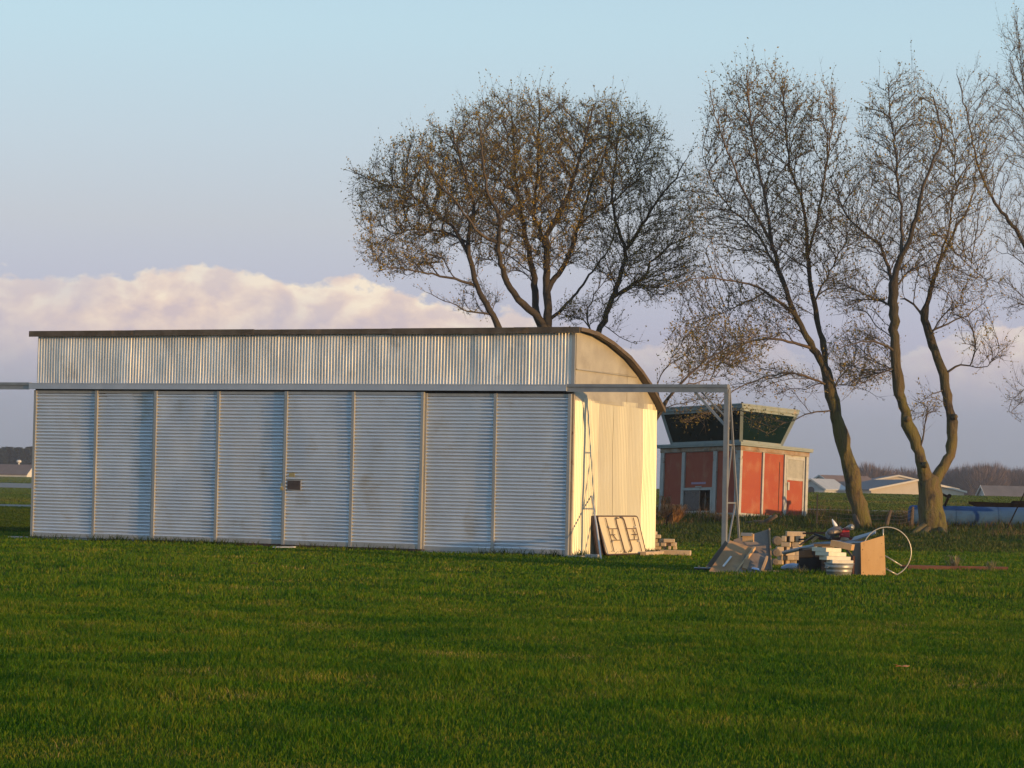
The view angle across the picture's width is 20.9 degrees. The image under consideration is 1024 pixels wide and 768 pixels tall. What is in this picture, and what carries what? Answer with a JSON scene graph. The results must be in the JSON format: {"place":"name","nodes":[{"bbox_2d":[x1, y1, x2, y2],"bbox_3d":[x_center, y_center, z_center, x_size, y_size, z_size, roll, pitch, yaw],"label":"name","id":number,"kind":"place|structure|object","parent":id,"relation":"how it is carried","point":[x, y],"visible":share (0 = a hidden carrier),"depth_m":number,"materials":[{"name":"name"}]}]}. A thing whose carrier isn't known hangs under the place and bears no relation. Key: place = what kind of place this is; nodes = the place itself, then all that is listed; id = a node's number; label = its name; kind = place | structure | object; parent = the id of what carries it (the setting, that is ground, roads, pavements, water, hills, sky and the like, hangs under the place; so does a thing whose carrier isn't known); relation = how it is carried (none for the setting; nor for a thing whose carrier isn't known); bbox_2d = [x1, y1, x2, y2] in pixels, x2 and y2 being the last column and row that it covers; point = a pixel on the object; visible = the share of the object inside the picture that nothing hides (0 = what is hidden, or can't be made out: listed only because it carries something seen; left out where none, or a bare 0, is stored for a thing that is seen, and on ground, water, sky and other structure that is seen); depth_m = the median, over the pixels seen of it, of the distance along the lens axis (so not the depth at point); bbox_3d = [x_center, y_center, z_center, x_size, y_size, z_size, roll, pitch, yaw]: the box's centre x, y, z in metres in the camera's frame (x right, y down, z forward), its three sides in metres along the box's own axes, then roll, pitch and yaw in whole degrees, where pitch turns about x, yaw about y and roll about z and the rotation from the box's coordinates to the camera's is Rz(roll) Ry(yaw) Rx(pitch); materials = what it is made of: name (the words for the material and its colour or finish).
{"place":"outdoors","nodes":[
{"label":"outdoors","id":0,"kind":"place"},
{"bbox_2d":[0,487,30,532],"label":"field grass","id":1,"kind":"structure","parent":0,"point":[16,518],"depth_m":96.77,"materials":[{"name":"plant"}]},
{"bbox_2d":[0,483,30,487],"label":"runway","id":2,"kind":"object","parent":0,"point":[17,485],"visible":0.04,"depth_m":313.69,"materials":[{"name":"asphalt"}]},
{"bbox_2d":[0,476,31,482],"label":"field grass","id":3,"kind":"structure","parent":0,"point":[3,479],"depth_m":400.72,"materials":[{"name":"plant"}]},
{"bbox_2d":[22,532,665,556],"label":"edge grass","id":4,"kind":"structure","parent":0,"point":[255,544],"depth_m":53.89,"materials":[{"name":"plant"}]},
{"bbox_2d":[0,504,907,511],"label":"taxiway","id":5,"kind":"structure","parent":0,"point":[30,505],"depth_m":114.55,"materials":[{"name":"asphalt"}]},
{"bbox_2d":[0,487,1023,767],"bbox_3d":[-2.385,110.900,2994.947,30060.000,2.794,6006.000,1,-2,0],"label":"ground","id":6,"kind":"structure","parent":0,"point":[526,643],"depth_m":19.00,"materials":[{"name":"green plant"}]},
{"bbox_2d":[0,448,5,463],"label":"evergreen tree","id":7,"kind":"object","parent":6,"relation":"on","point":[2,460],"visible":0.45,"depth_m":618.57,"materials":[{"name":"green plant"}]},
{"bbox_2d":[2,446,16,463],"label":"evergreen tree","id":8,"kind":"object","parent":6,"relation":"on","point":[9,455],"visible":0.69,"depth_m":620.77,"materials":[{"name":"green plant"}]},
{"bbox_2d":[0,460,31,476],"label":"house","id":9,"kind":"structure","parent":6,"relation":"on","point":[14,470],"depth_m":559.34,"materials":[{"name":"white"}]},
{"bbox_2d":[14,447,22,459],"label":"evergreen tree","id":10,"kind":"object","parent":6,"relation":"on","point":[18,450],"visible":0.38,"depth_m":626.59,"materials":[{"name":"green plant"}]},
{"bbox_2d":[17,448,31,464],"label":"evergreen tree","id":11,"kind":"object","parent":6,"relation":"on","point":[24,455],"visible":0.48,"depth_m":619.46,"materials":[{"name":"green plant"}]},
{"bbox_2d":[273,546,295,547],"bbox_3d":[-4.304,3.082,52.419,0.420,0.022,0.110,-1,-3,14],"label":"plank","id":12,"kind":"object","parent":6,"relation":"on","point":[285,546],"visible":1,"depth_m":52.37,"materials":[{"name":"white paint"}]},
{"bbox_2d":[0,327,739,556],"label":"hangar","id":13,"kind":"structure","parent":6,"relation":"on","point":[446,440],"depth_m":53.30,"materials":[{"name":"metal"}]},
{"bbox_2d":[30,390,153,539],"bbox_3d":[-8.431,1.617,55.859,2.980,2.975,0.080,0,-2,27],"label":"door","id":14,"kind":"structure","parent":13,"relation":"in","point":[92,457],"depth_m":55.85,"materials":[{"name":"silver metal"}]},
{"bbox_2d":[151,391,284,543],"bbox_3d":[-5.760,1.621,54.417,3.090,2.957,0.129,0,-2,27],"label":"door","id":15,"kind":"structure","parent":13,"relation":"in","point":[217,464],"depth_m":54.44,"materials":[{"name":"silver metal"}]},
{"bbox_2d":[281,391,424,548],"bbox_3d":[-3.047,1.630,53.025,3.070,2.965,0.079,0,-2,27],"label":"door","id":16,"kind":"structure","parent":13,"relation":"in","point":[353,462],"depth_m":53.01,"materials":[{"name":"silver metal"}]},
{"bbox_2d":[422,393,571,554],"bbox_3d":[-0.304,1.660,51.698,3.075,2.965,0.077,0,-2,27],"label":"door","id":17,"kind":"structure","parent":13,"relation":"in","point":[497,468],"depth_m":51.67,"materials":[{"name":"silver metal"}]},
{"bbox_2d":[0,527,1023,621],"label":"grass","id":18,"kind":"structure","parent":6,"relation":"on","point":[129,557],"depth_m":37.63,"materials":[{"name":"plant"}]},
{"bbox_2d":[340,66,718,347],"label":"tree","id":19,"kind":"object","parent":6,"relation":"on","point":[484,154],"visible":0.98,"depth_m":87.80,"materials":[{"name":"brown plant"}]},
{"bbox_2d":[585,554,598,557],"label":"concrete block","id":20,"kind":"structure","parent":6,"relation":"on","point":[591,555],"depth_m":50.37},
{"bbox_2d":[591,495,601,558],"bbox_3d":[1.548,2.621,50.781,0.044,1.151,1.904,1,-2,-4],"label":"pole","id":21,"kind":"object","parent":6,"relation":"on","point":[596,527],"visible":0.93,"depth_m":50.74,"materials":[{"name":"metal"}]},
{"bbox_2d":[591,515,604,554],"bbox_3d":[1.812,2.847,52.264,0.032,0.745,1.250,-12,-8,26],"label":"board","id":22,"kind":"object","parent":6,"relation":"on","point":[595,537],"visible":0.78,"depth_m":51.76,"materials":[{"name":"wood"}]},
{"bbox_2d":[597,515,645,554],"bbox_3d":[2.103,2.866,52.682,0.068,0.772,1.852,-17,-10,25],"label":"folding table","id":23,"kind":"object","parent":6,"relation":"on","point":[620,532],"visible":1,"depth_m":52.65,"materials":[{"name":"beige metal"}]},
{"bbox_2d":[640,551,663,555],"bbox_3d":[2.800,3.278,53.734,0.130,0.075,1.500,0,-2,23],"label":"timber","id":24,"kind":"object","parent":6,"relation":"on","point":[651,552],"visible":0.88,"depth_m":53.35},
{"bbox_2d":[658,495,671,519],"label":"dead bush","id":25,"kind":"object","parent":6,"relation":"on","point":[665,500],"visible":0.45,"depth_m":87.34,"materials":[{"name":"plant"}]},
{"bbox_2d":[656,503,689,523],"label":"dead bush","id":26,"kind":"object","parent":6,"relation":"on","point":[678,512],"visible":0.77,"depth_m":86.20,"materials":[{"name":"plant"}]},
{"bbox_2d":[660,550,690,555],"bbox_3d":[3.181,3.281,53.933,0.600,0.100,0.140,1,-2,14],"label":"timber","id":27,"kind":"object","parent":6,"relation":"on","point":[678,552],"visible":0.9,"depth_m":53.86,"materials":[{"name":"wood"}]},
{"bbox_2d":[694,566,710,570],"bbox_3d":[3.054,2.935,44.225,0.300,0.075,0.260,1,-2,6],"label":"metal tray","id":28,"kind":"object","parent":6,"relation":"on","point":[703,568],"visible":0.84,"depth_m":44.12,"materials":[{"name":"grey metal"}]},
{"bbox_2d":[706,541,727,566],"bbox_3d":[3.380,2.812,45.230,0.489,0.514,0.034,3,-2,-33],"label":"board","id":29,"kind":"object","parent":6,"relation":"on","point":[716,555],"visible":0.36,"depth_m":45.21,"materials":[{"name":"grey wood"}]},
{"bbox_2d":[655,301,779,419],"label":"tree","id":30,"kind":"object","parent":6,"relation":"on","point":[706,357],"visible":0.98,"depth_m":77.94,"materials":[{"name":"brown plant"}]},
{"bbox_2d":[708,512,732,521],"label":"dead bush","id":31,"kind":"object","parent":6,"relation":"on","point":[718,517],"visible":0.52,"depth_m":86.80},
{"bbox_2d":[709,540,751,571],"bbox_3d":[3.451,2.725,43.661,0.370,0.514,1.030,0,-2,27],"label":"plywood sheet","id":32,"kind":"object","parent":6,"relation":"on","point":[731,556],"visible":0.89,"depth_m":43.69,"materials":[{"name":"brown wood"}]},
{"bbox_2d":[657,402,813,516],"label":"control shed","id":33,"kind":"structure","parent":6,"relation":"on","point":[772,471],"depth_m":91.23,"materials":[{"name":"wood"}]},
{"bbox_2d":[785,457,804,515],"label":"door","id":34,"kind":"structure","parent":33,"relation":"in","point":[795,469],"depth_m":91.68,"materials":[{"name":"red paint"}]},
{"bbox_2d":[733,529,770,569],"bbox_3d":[3.750,2.679,44.615,0.856,0.690,1.161,1,-2,0],"label":"plywood sheet","id":35,"kind":"object","parent":6,"relation":"on","point":[760,543],"visible":0.36,"depth_m":44.80,"materials":[{"name":"wood"}]},
{"bbox_2d":[741,533,753,541],"bbox_3d":[3.778,2.459,44.481,0.190,0.145,0.150,1,-2,14],"label":"wooden box","id":36,"kind":"object","parent":35,"relation":"on","point":[747,537],"visible":1,"depth_m":44.43,"materials":[{"name":"brown wood"}]},
{"bbox_2d":[769,528,771,569],"bbox_3d":[4.167,2.685,44.705,0.025,0.712,0.931,1,-2,2],"label":"batten","id":37,"kind":"object","parent":35,"relation":"attached to","point":[770,549],"visible":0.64,"depth_m":44.70,"materials":[{"name":"beige wood"}]},
{"bbox_2d":[739,553,767,572],"bbox_3d":[3.797,2.822,43.656,0.324,0.306,0.968,1,-2,15],"label":"plywood sheet","id":38,"kind":"object","parent":6,"relation":"on","point":[756,560],"visible":0.64,"depth_m":43.72,"materials":[{"name":"wood"}]},
{"bbox_2d":[735,546,755,571],"bbox_3d":[3.658,2.788,43.605,0.032,0.459,0.858,0,-2,27],"label":"batten","id":39,"kind":"object","parent":38,"relation":"on","point":[750,553],"visible":0.64,"depth_m":43.73,"materials":[{"name":"brown wood"}]},
{"bbox_2d":[742,559,749,569],"bbox_3d":[3.667,2.833,43.497,0.094,0.188,0.320,1,-2,13],"label":"offcut","id":40,"kind":"object","parent":38,"relation":"on","point":[745,564],"visible":0.93,"depth_m":43.46,"materials":[{"name":"beige wood"}]},
{"bbox_2d":[760,556,767,571],"bbox_3d":[3.958,2.867,43.602,0.048,0.324,0.600,1,-2,15],"label":"batten","id":41,"kind":"object","parent":38,"relation":"on","point":[764,563],"visible":0.64,"depth_m":43.62,"materials":[{"name":"brown wood"}]},
{"bbox_2d":[747,520,763,523],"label":"log","id":42,"kind":"object","parent":6,"relation":"on","point":[755,521],"visible":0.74,"depth_m":84.83,"materials":[{"name":"brown wood"}]},
{"bbox_2d":[760,514,777,523],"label":"log","id":43,"kind":"object","parent":6,"relation":"on","point":[769,519],"visible":0.79,"depth_m":83.55,"materials":[{"name":"brown wood"}]},
{"bbox_2d":[650,37,893,527],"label":"tree","id":44,"kind":"object","parent":6,"relation":"on","point":[853,486],"visible":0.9,"depth_m":84.94,"materials":[{"name":"brown plant"}]},
{"bbox_2d":[772,558,778,564],"bbox_3d":[4.482,3.027,47.278,0.110,0.110,0.194,1,-2,0],"label":"round block","id":45,"kind":"object","parent":6,"relation":"on","point":[775,561],"depth_m":47.19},
{"bbox_2d":[772,548,780,556],"bbox_3d":[4.501,2.873,47.283,0.140,0.140,0.194,1,-2,0],"label":"round block","id":46,"kind":"object","parent":45,"relation":"on","point":[776,552],"depth_m":47.19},
{"bbox_2d":[772,536,781,545],"bbox_3d":[4.520,2.674,47.291,0.160,0.160,0.194,1,-2,0],"label":"round block","id":47,"kind":"object","parent":46,"relation":"on","point":[777,540],"depth_m":47.20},
{"bbox_2d":[781,563,798,569],"bbox_3d":[4.524,2.971,45.042,0.356,0.128,0.132,0,-3,37],"label":"plastic bag","id":48,"kind":"object","parent":6,"relation":"on","point":[788,566],"visible":0.59,"depth_m":44.99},
{"bbox_2d":[782,544,816,554],"bbox_3d":[4.822,2.767,46.438,0.082,0.211,0.932,2,-2,-30],"label":"pipe","id":49,"kind":"object","parent":6,"relation":"on","point":[794,550],"visible":0.69,"depth_m":46.51,"materials":[{"name":"grey plastic"}]},
{"bbox_2d":[799,548,820,570],"bbox_3d":[4.828,2.846,44.810,0.380,0.370,0.540,1,-2,7],"label":"black scrap bin","id":50,"kind":"object","parent":6,"relation":"on","point":[810,559],"visible":0.67,"depth_m":44.58,"materials":[{"name":"plastic"}]},
{"bbox_2d":[799,535,813,545],"bbox_3d":[4.758,2.521,44.742,0.050,0.180,0.292,3,-3,-45],"label":"plank","id":51,"kind":"object","parent":50,"relation":"on","point":[806,540],"visible":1,"depth_m":44.73,"materials":[{"name":"brown wood"}]},
{"bbox_2d":[814,544,829,545],"bbox_3d":[5.268,2.604,44.839,0.713,0.059,0.400,1,-2,16],"label":"plank","id":52,"kind":"object","parent":50,"relation":"on","point":[821,544],"visible":0.29,"depth_m":44.71,"materials":[{"name":"brown wood"}]},
{"bbox_2d":[808,478,845,492],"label":"house","id":53,"kind":"structure","parent":6,"relation":"on","point":[825,485],"depth_m":405.50,"materials":[{"name":"grey"}]},
{"bbox_2d":[821,558,851,572],"bbox_3d":[5.260,2.917,44.227,0.582,0.301,0.350,0,-2,20],"label":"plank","id":54,"kind":"object","parent":6,"relation":"on","point":[823,568],"visible":0.07,"depth_m":44.15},
{"bbox_2d":[824,562,853,575],"bbox_3d":[4.985,2.825,42.279,0.493,0.192,0.466,2,-2,-11],"label":"metal tub","id":55,"kind":"object","parent":6,"relation":"on","point":[838,568],"visible":0.98,"depth_m":42.10,"materials":[{"name":"metal"}]},
{"bbox_2d":[826,560,852,562],"bbox_3d":[5.012,2.720,42.403,0.340,0.062,0.280,3,-2,-13],"label":"foam board","id":56,"kind":"object","parent":55,"relation":"on","point":[839,561],"visible":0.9,"depth_m":42.27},
{"bbox_2d":[819,556,850,559],"bbox_3d":[4.951,2.670,42.505,0.400,0.062,0.280,3,-3,-17],"label":"foam board","id":57,"kind":"object","parent":56,"relation":"on","point":[833,558],"visible":0.98,"depth_m":42.38,"materials":[{"name":"plastic"}]},
{"bbox_2d":[815,551,845,556],"bbox_3d":[4.892,2.608,42.558,0.400,0.062,0.280,5,-4,-41],"label":"foam board","id":58,"kind":"object","parent":57,"relation":"on","point":[820,553],"visible":0.98,"depth_m":42.44,"materials":[{"name":"plastic"}]},
{"bbox_2d":[812,547,840,551],"bbox_3d":[4.833,2.546,42.610,0.280,0.062,0.380,-1,-5,44],"label":"foam board","id":59,"kind":"object","parent":58,"relation":"on","point":[821,549],"visible":1,"depth_m":42.49,"materials":[{"name":"plastic"}]},
{"bbox_2d":[830,540,854,549],"bbox_3d":[5.095,2.486,42.767,0.355,0.151,0.140,0,-2,26],"label":"timber","id":60,"kind":"object","parent":59,"relation":"on","point":[842,545],"visible":1,"depth_m":42.71,"materials":[{"name":"brown wood"}]},
{"bbox_2d":[810,540,866,543],"bbox_3d":[5.227,2.505,43.908,0.625,0.100,1.550,3,-3,-37],"label":"metal sheet","id":61,"kind":"object","parent":60,"relation":"on","point":[849,541],"visible":0.53,"depth_m":43.94,"materials":[{"name":"metal"}]},
{"bbox_2d":[814,533,832,540],"bbox_3d":[4.986,2.450,44.394,0.290,0.107,0.100,0,-2,21],"label":"plank","id":62,"kind":"object","parent":61,"relation":"on","point":[821,536],"visible":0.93,"depth_m":44.36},
{"bbox_2d":[819,537,853,539],"bbox_3d":[5.249,2.490,44.643,0.556,0.065,0.300,0,-2,21],"label":"plank","id":63,"kind":"object","parent":61,"relation":"on","point":[837,538],"visible":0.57,"depth_m":44.51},
{"bbox_2d":[803,532,825,533],"bbox_3d":[4.918,2.408,44.796,0.486,0.052,0.070,0,-3,38],"label":"plank","id":64,"kind":"object","parent":63,"relation":"on","point":[814,532],"visible":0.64,"depth_m":44.78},
{"bbox_2d":[825,519,853,540],"bbox_3d":[5.209,2.326,44.137,0.461,0.356,0.304,1,-2,0],"label":"red engine","id":65,"kind":"object","parent":61,"relation":"on","point":[837,530],"visible":1,"depth_m":44.06,"materials":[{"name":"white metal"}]},
{"bbox_2d":[851,531,875,540],"bbox_3d":[5.574,2.417,43.999,0.404,0.198,1.062,1,-2,8],"label":"metal sheet","id":66,"kind":"object","parent":61,"relation":"on","point":[858,537],"visible":0.93,"depth_m":43.81,"materials":[{"name":"metal"}]},
{"bbox_2d":[814,475,871,485],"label":"house","id":67,"kind":"structure","parent":6,"relation":"on","point":[840,479],"depth_m":431.92,"materials":[{"name":"grey"}]},
{"bbox_2d":[853,514,860,527],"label":"tree stump","id":68,"kind":"object","parent":6,"relation":"on","point":[856,520],"visible":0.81,"depth_m":83.86,"materials":[{"name":"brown wood"}]},
{"bbox_2d":[816,494,913,525],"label":"wire fence","id":69,"kind":"object","parent":6,"relation":"on","point":[889,515],"visible":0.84,"depth_m":86.39,"materials":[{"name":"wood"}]},
{"bbox_2d":[851,536,885,575],"bbox_3d":[5.501,2.658,43.071,0.505,0.626,0.400,2,-2,-13],"label":"plywood crate","id":70,"kind":"object","parent":6,"relation":"on","point":[868,557],"visible":0.88,"depth_m":42.91,"materials":[{"name":"brown wood"}]},
{"bbox_2d":[859,461,898,477],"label":"bare tree","id":71,"kind":"object","parent":6,"relation":"on","point":[871,471],"visible":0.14,"depth_m":542.94,"materials":[{"name":"brown plant"}]},
{"bbox_2d":[865,527,911,574],"bbox_3d":[5.886,2.628,43.335,0.805,0.796,0.244,2,-2,-7],"label":"hoop stand","id":72,"kind":"object","parent":6,"relation":"on","point":[887,556],"visible":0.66,"depth_m":43.45,"materials":[{"name":"white metal"}]},
{"bbox_2d":[894,465,916,475],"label":"bare tree","id":73,"kind":"object","parent":6,"relation":"on","point":[902,472],"visible":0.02,"depth_m":599.37,"materials":[{"name":"brown plant"}]},
{"bbox_2d":[902,468,917,478],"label":"bare tree","id":74,"kind":"object","parent":6,"relation":"on","point":[914,475],"visible":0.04,"depth_m":589.31,"materials":[{"name":"brown plant"}]},
{"bbox_2d":[861,479,966,495],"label":"house","id":75,"kind":"structure","parent":6,"relation":"on","point":[909,486],"depth_m":404.76,"materials":[{"name":"beige metal"}]},
{"bbox_2d":[871,475,957,488],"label":"house","id":76,"kind":"structure","parent":6,"relation":"on","point":[896,477],"depth_m":449.75,"materials":[{"name":"beige metal"}]},
{"bbox_2d":[808,40,1023,533],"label":"tree","id":77,"kind":"object","parent":6,"relation":"on","point":[931,514],"visible":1,"depth_m":81.99,"materials":[{"name":"brown plant"}]},
{"bbox_2d":[900,565,1007,569],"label":"steel beam","id":78,"kind":"structure","parent":6,"relation":"on","point":[985,568],"depth_m":48.12,"materials":[{"name":"metal"}]},
{"bbox_2d":[943,555,965,565],"bbox_3d":[7.681,3.100,48.120,0.643,0.276,0.633,1,-2,0],"label":"dead bush","id":79,"kind":"object","parent":6,"relation":"on","point":[956,560],"visible":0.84,"depth_m":48.09,"materials":[{"name":"plant"}]},
{"bbox_2d":[941,462,979,494],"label":"bare tree","id":80,"kind":"object","parent":6,"relation":"on","point":[949,481],"visible":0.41,"depth_m":548.18,"materials":[{"name":"brown plant"}]},
{"bbox_2d":[897,516,1023,536],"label":"dry weeds","id":81,"kind":"object","parent":6,"relation":"on","point":[1016,532],"visible":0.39,"depth_m":85.78,"materials":[{"name":"plant"}]},
{"bbox_2d":[908,505,1023,526],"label":"blue tank","id":82,"kind":"object","parent":6,"relation":"on","point":[962,514],"visible":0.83,"depth_m":87.68,"materials":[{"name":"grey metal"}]},
{"bbox_2d":[953,463,1013,495],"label":"bare tree","id":83,"kind":"object","parent":6,"relation":"on","point":[978,477],"visible":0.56,"depth_m":543.19,"materials":[{"name":"brown plant"}]},
{"bbox_2d":[952,3,1023,421],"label":"tree","id":84,"kind":"object","parent":6,"relation":"on","point":[1016,218],"visible":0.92,"depth_m":101.21,"materials":[{"name":"brown plant"}]},
{"bbox_2d":[979,460,1001,468],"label":"bare tree","id":85,"kind":"object","parent":6,"relation":"on","point":[997,464],"visible":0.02,"depth_m":598.83,"materials":[{"name":"brown plant"}]},
{"bbox_2d":[984,560,1001,570],"bbox_3d":[8.216,3.123,47.528,0.599,0.209,0.559,2,-2,-20],"label":"dead bush","id":86,"kind":"object","parent":6,"relation":"on","point":[992,565],"visible":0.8,"depth_m":47.49,"materials":[{"name":"plant"}]},
{"bbox_2d":[968,493,1023,528],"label":"black boom","id":87,"kind":"object","parent":6,"relation":"on","point":[1020,503],"visible":0.81,"depth_m":86.15,"materials":[{"name":"paint"}]},
{"bbox_2d":[982,462,1011,481],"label":"bare tree","id":88,"kind":"object","parent":6,"relation":"on","point":[994,468],"visible":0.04,"depth_m":564.76,"materials":[{"name":"brown plant"}]},
{"bbox_2d":[975,485,1023,496],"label":"house","id":89,"kind":"structure","parent":6,"relation":"on","point":[989,490],"depth_m":399.99,"materials":[{"name":"grey"}]},
{"bbox_2d":[997,464,1023,485],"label":"bare tree","id":90,"kind":"object","parent":6,"relation":"on","point":[1013,476],"visible":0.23,"depth_m":557.97,"materials":[{"name":"brown plant"}]},
{"bbox_2d":[1007,466,1023,485],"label":"bare tree","id":91,"kind":"object","parent":6,"relation":"on","point":[1019,472],"visible":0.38,"depth_m":558.08,"materials":[{"name":"brown plant"}]},
{"bbox_2d":[0,0,1023,488],"label":"sky","id":92,"kind":"structure","parent":0,"point":[165,164],"materials":[{"name":"blue"}]},
{"bbox_2d":[655,502,1023,553],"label":"rough grass","id":93,"kind":"structure","parent":0,"point":[710,525],"depth_m":79.95,"materials":[{"name":"plant"}]},
{"bbox_2d":[656,489,1023,513],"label":"field grass","id":94,"kind":"structure","parent":0,"point":[881,501],"depth_m":168.26,"materials":[{"name":"plant"}]},
{"bbox_2d":[905,566,961,569],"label":"steel beam","id":95,"kind":"structure","parent":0,"point":[934,567],"depth_m":47.53,"materials":[{"name":"metal"}]},
{"bbox_2d":[943,493,950,505],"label":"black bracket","id":96,"kind":"object","parent":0,"point":[948,496],"visible":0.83,"depth_m":87.78,"materials":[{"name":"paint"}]},
{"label":"paving block","id":97,"kind":"object","parent":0,"visible":0},
{"bbox_2d":[777,556,786,559],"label":"paving block","id":98,"kind":"object","parent":97,"relation":"on","point":[781,557],"depth_m":47.54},
{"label":"paving block","id":99,"kind":"object","parent":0,"visible":0},
{"bbox_2d":[781,542,791,546],"bbox_3d":[4.728,2.759,47.663,0.162,0.078,0.220,0,-2,20],"label":"paving block","id":100,"kind":"object","parent":99,"relation":"on","point":[786,544],"depth_m":47.56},
{"bbox_2d":[781,536,787,541],"bbox_3d":[4.695,2.662,47.679,0.082,0.100,0.220,1,-2,18],"label":"paving block","id":101,"kind":"object","parent":100,"relation":"on","point":[784,538],"depth_m":47.58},
{"bbox_2d":[788,536,793,541],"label":"paving block","id":102,"kind":"object","parent":100,"relation":"on","point":[790,538],"depth_m":47.55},
{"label":"paving block","id":103,"kind":"object","parent":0,"visible":0},
{"bbox_2d":[792,542,801,546],"bbox_3d":[4.900,2.759,47.668,0.132,0.078,0.220,0,-2,19],"label":"paving block","id":104,"kind":"object","parent":103,"relation":"on","point":[795,544],"depth_m":47.57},
{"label":"paving block","id":105,"kind":"object","parent":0,"visible":0},
{"bbox_2d":[785,531,805,536],"bbox_3d":[4.874,2.577,47.661,0.330,0.085,0.160,1,-2,-2],"label":"paving block","id":106,"kind":"object","parent":105,"relation":"on","point":[793,533],"depth_m":47.58,"materials":[{"name":"concrete"}]},
{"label":"paving block","id":107,"kind":"object","parent":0,"visible":0},
{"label":"paving block","id":108,"kind":"object","parent":107,"relation":"on","visible":0},
{"bbox_2d":[663,539,674,542],"bbox_3d":[3.109,3.100,54.885,0.220,0.072,0.200,1,-2,5],"label":"paving block","id":109,"kind":"object","parent":108,"relation":"on","point":[669,540],"depth_m":54.79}
]}

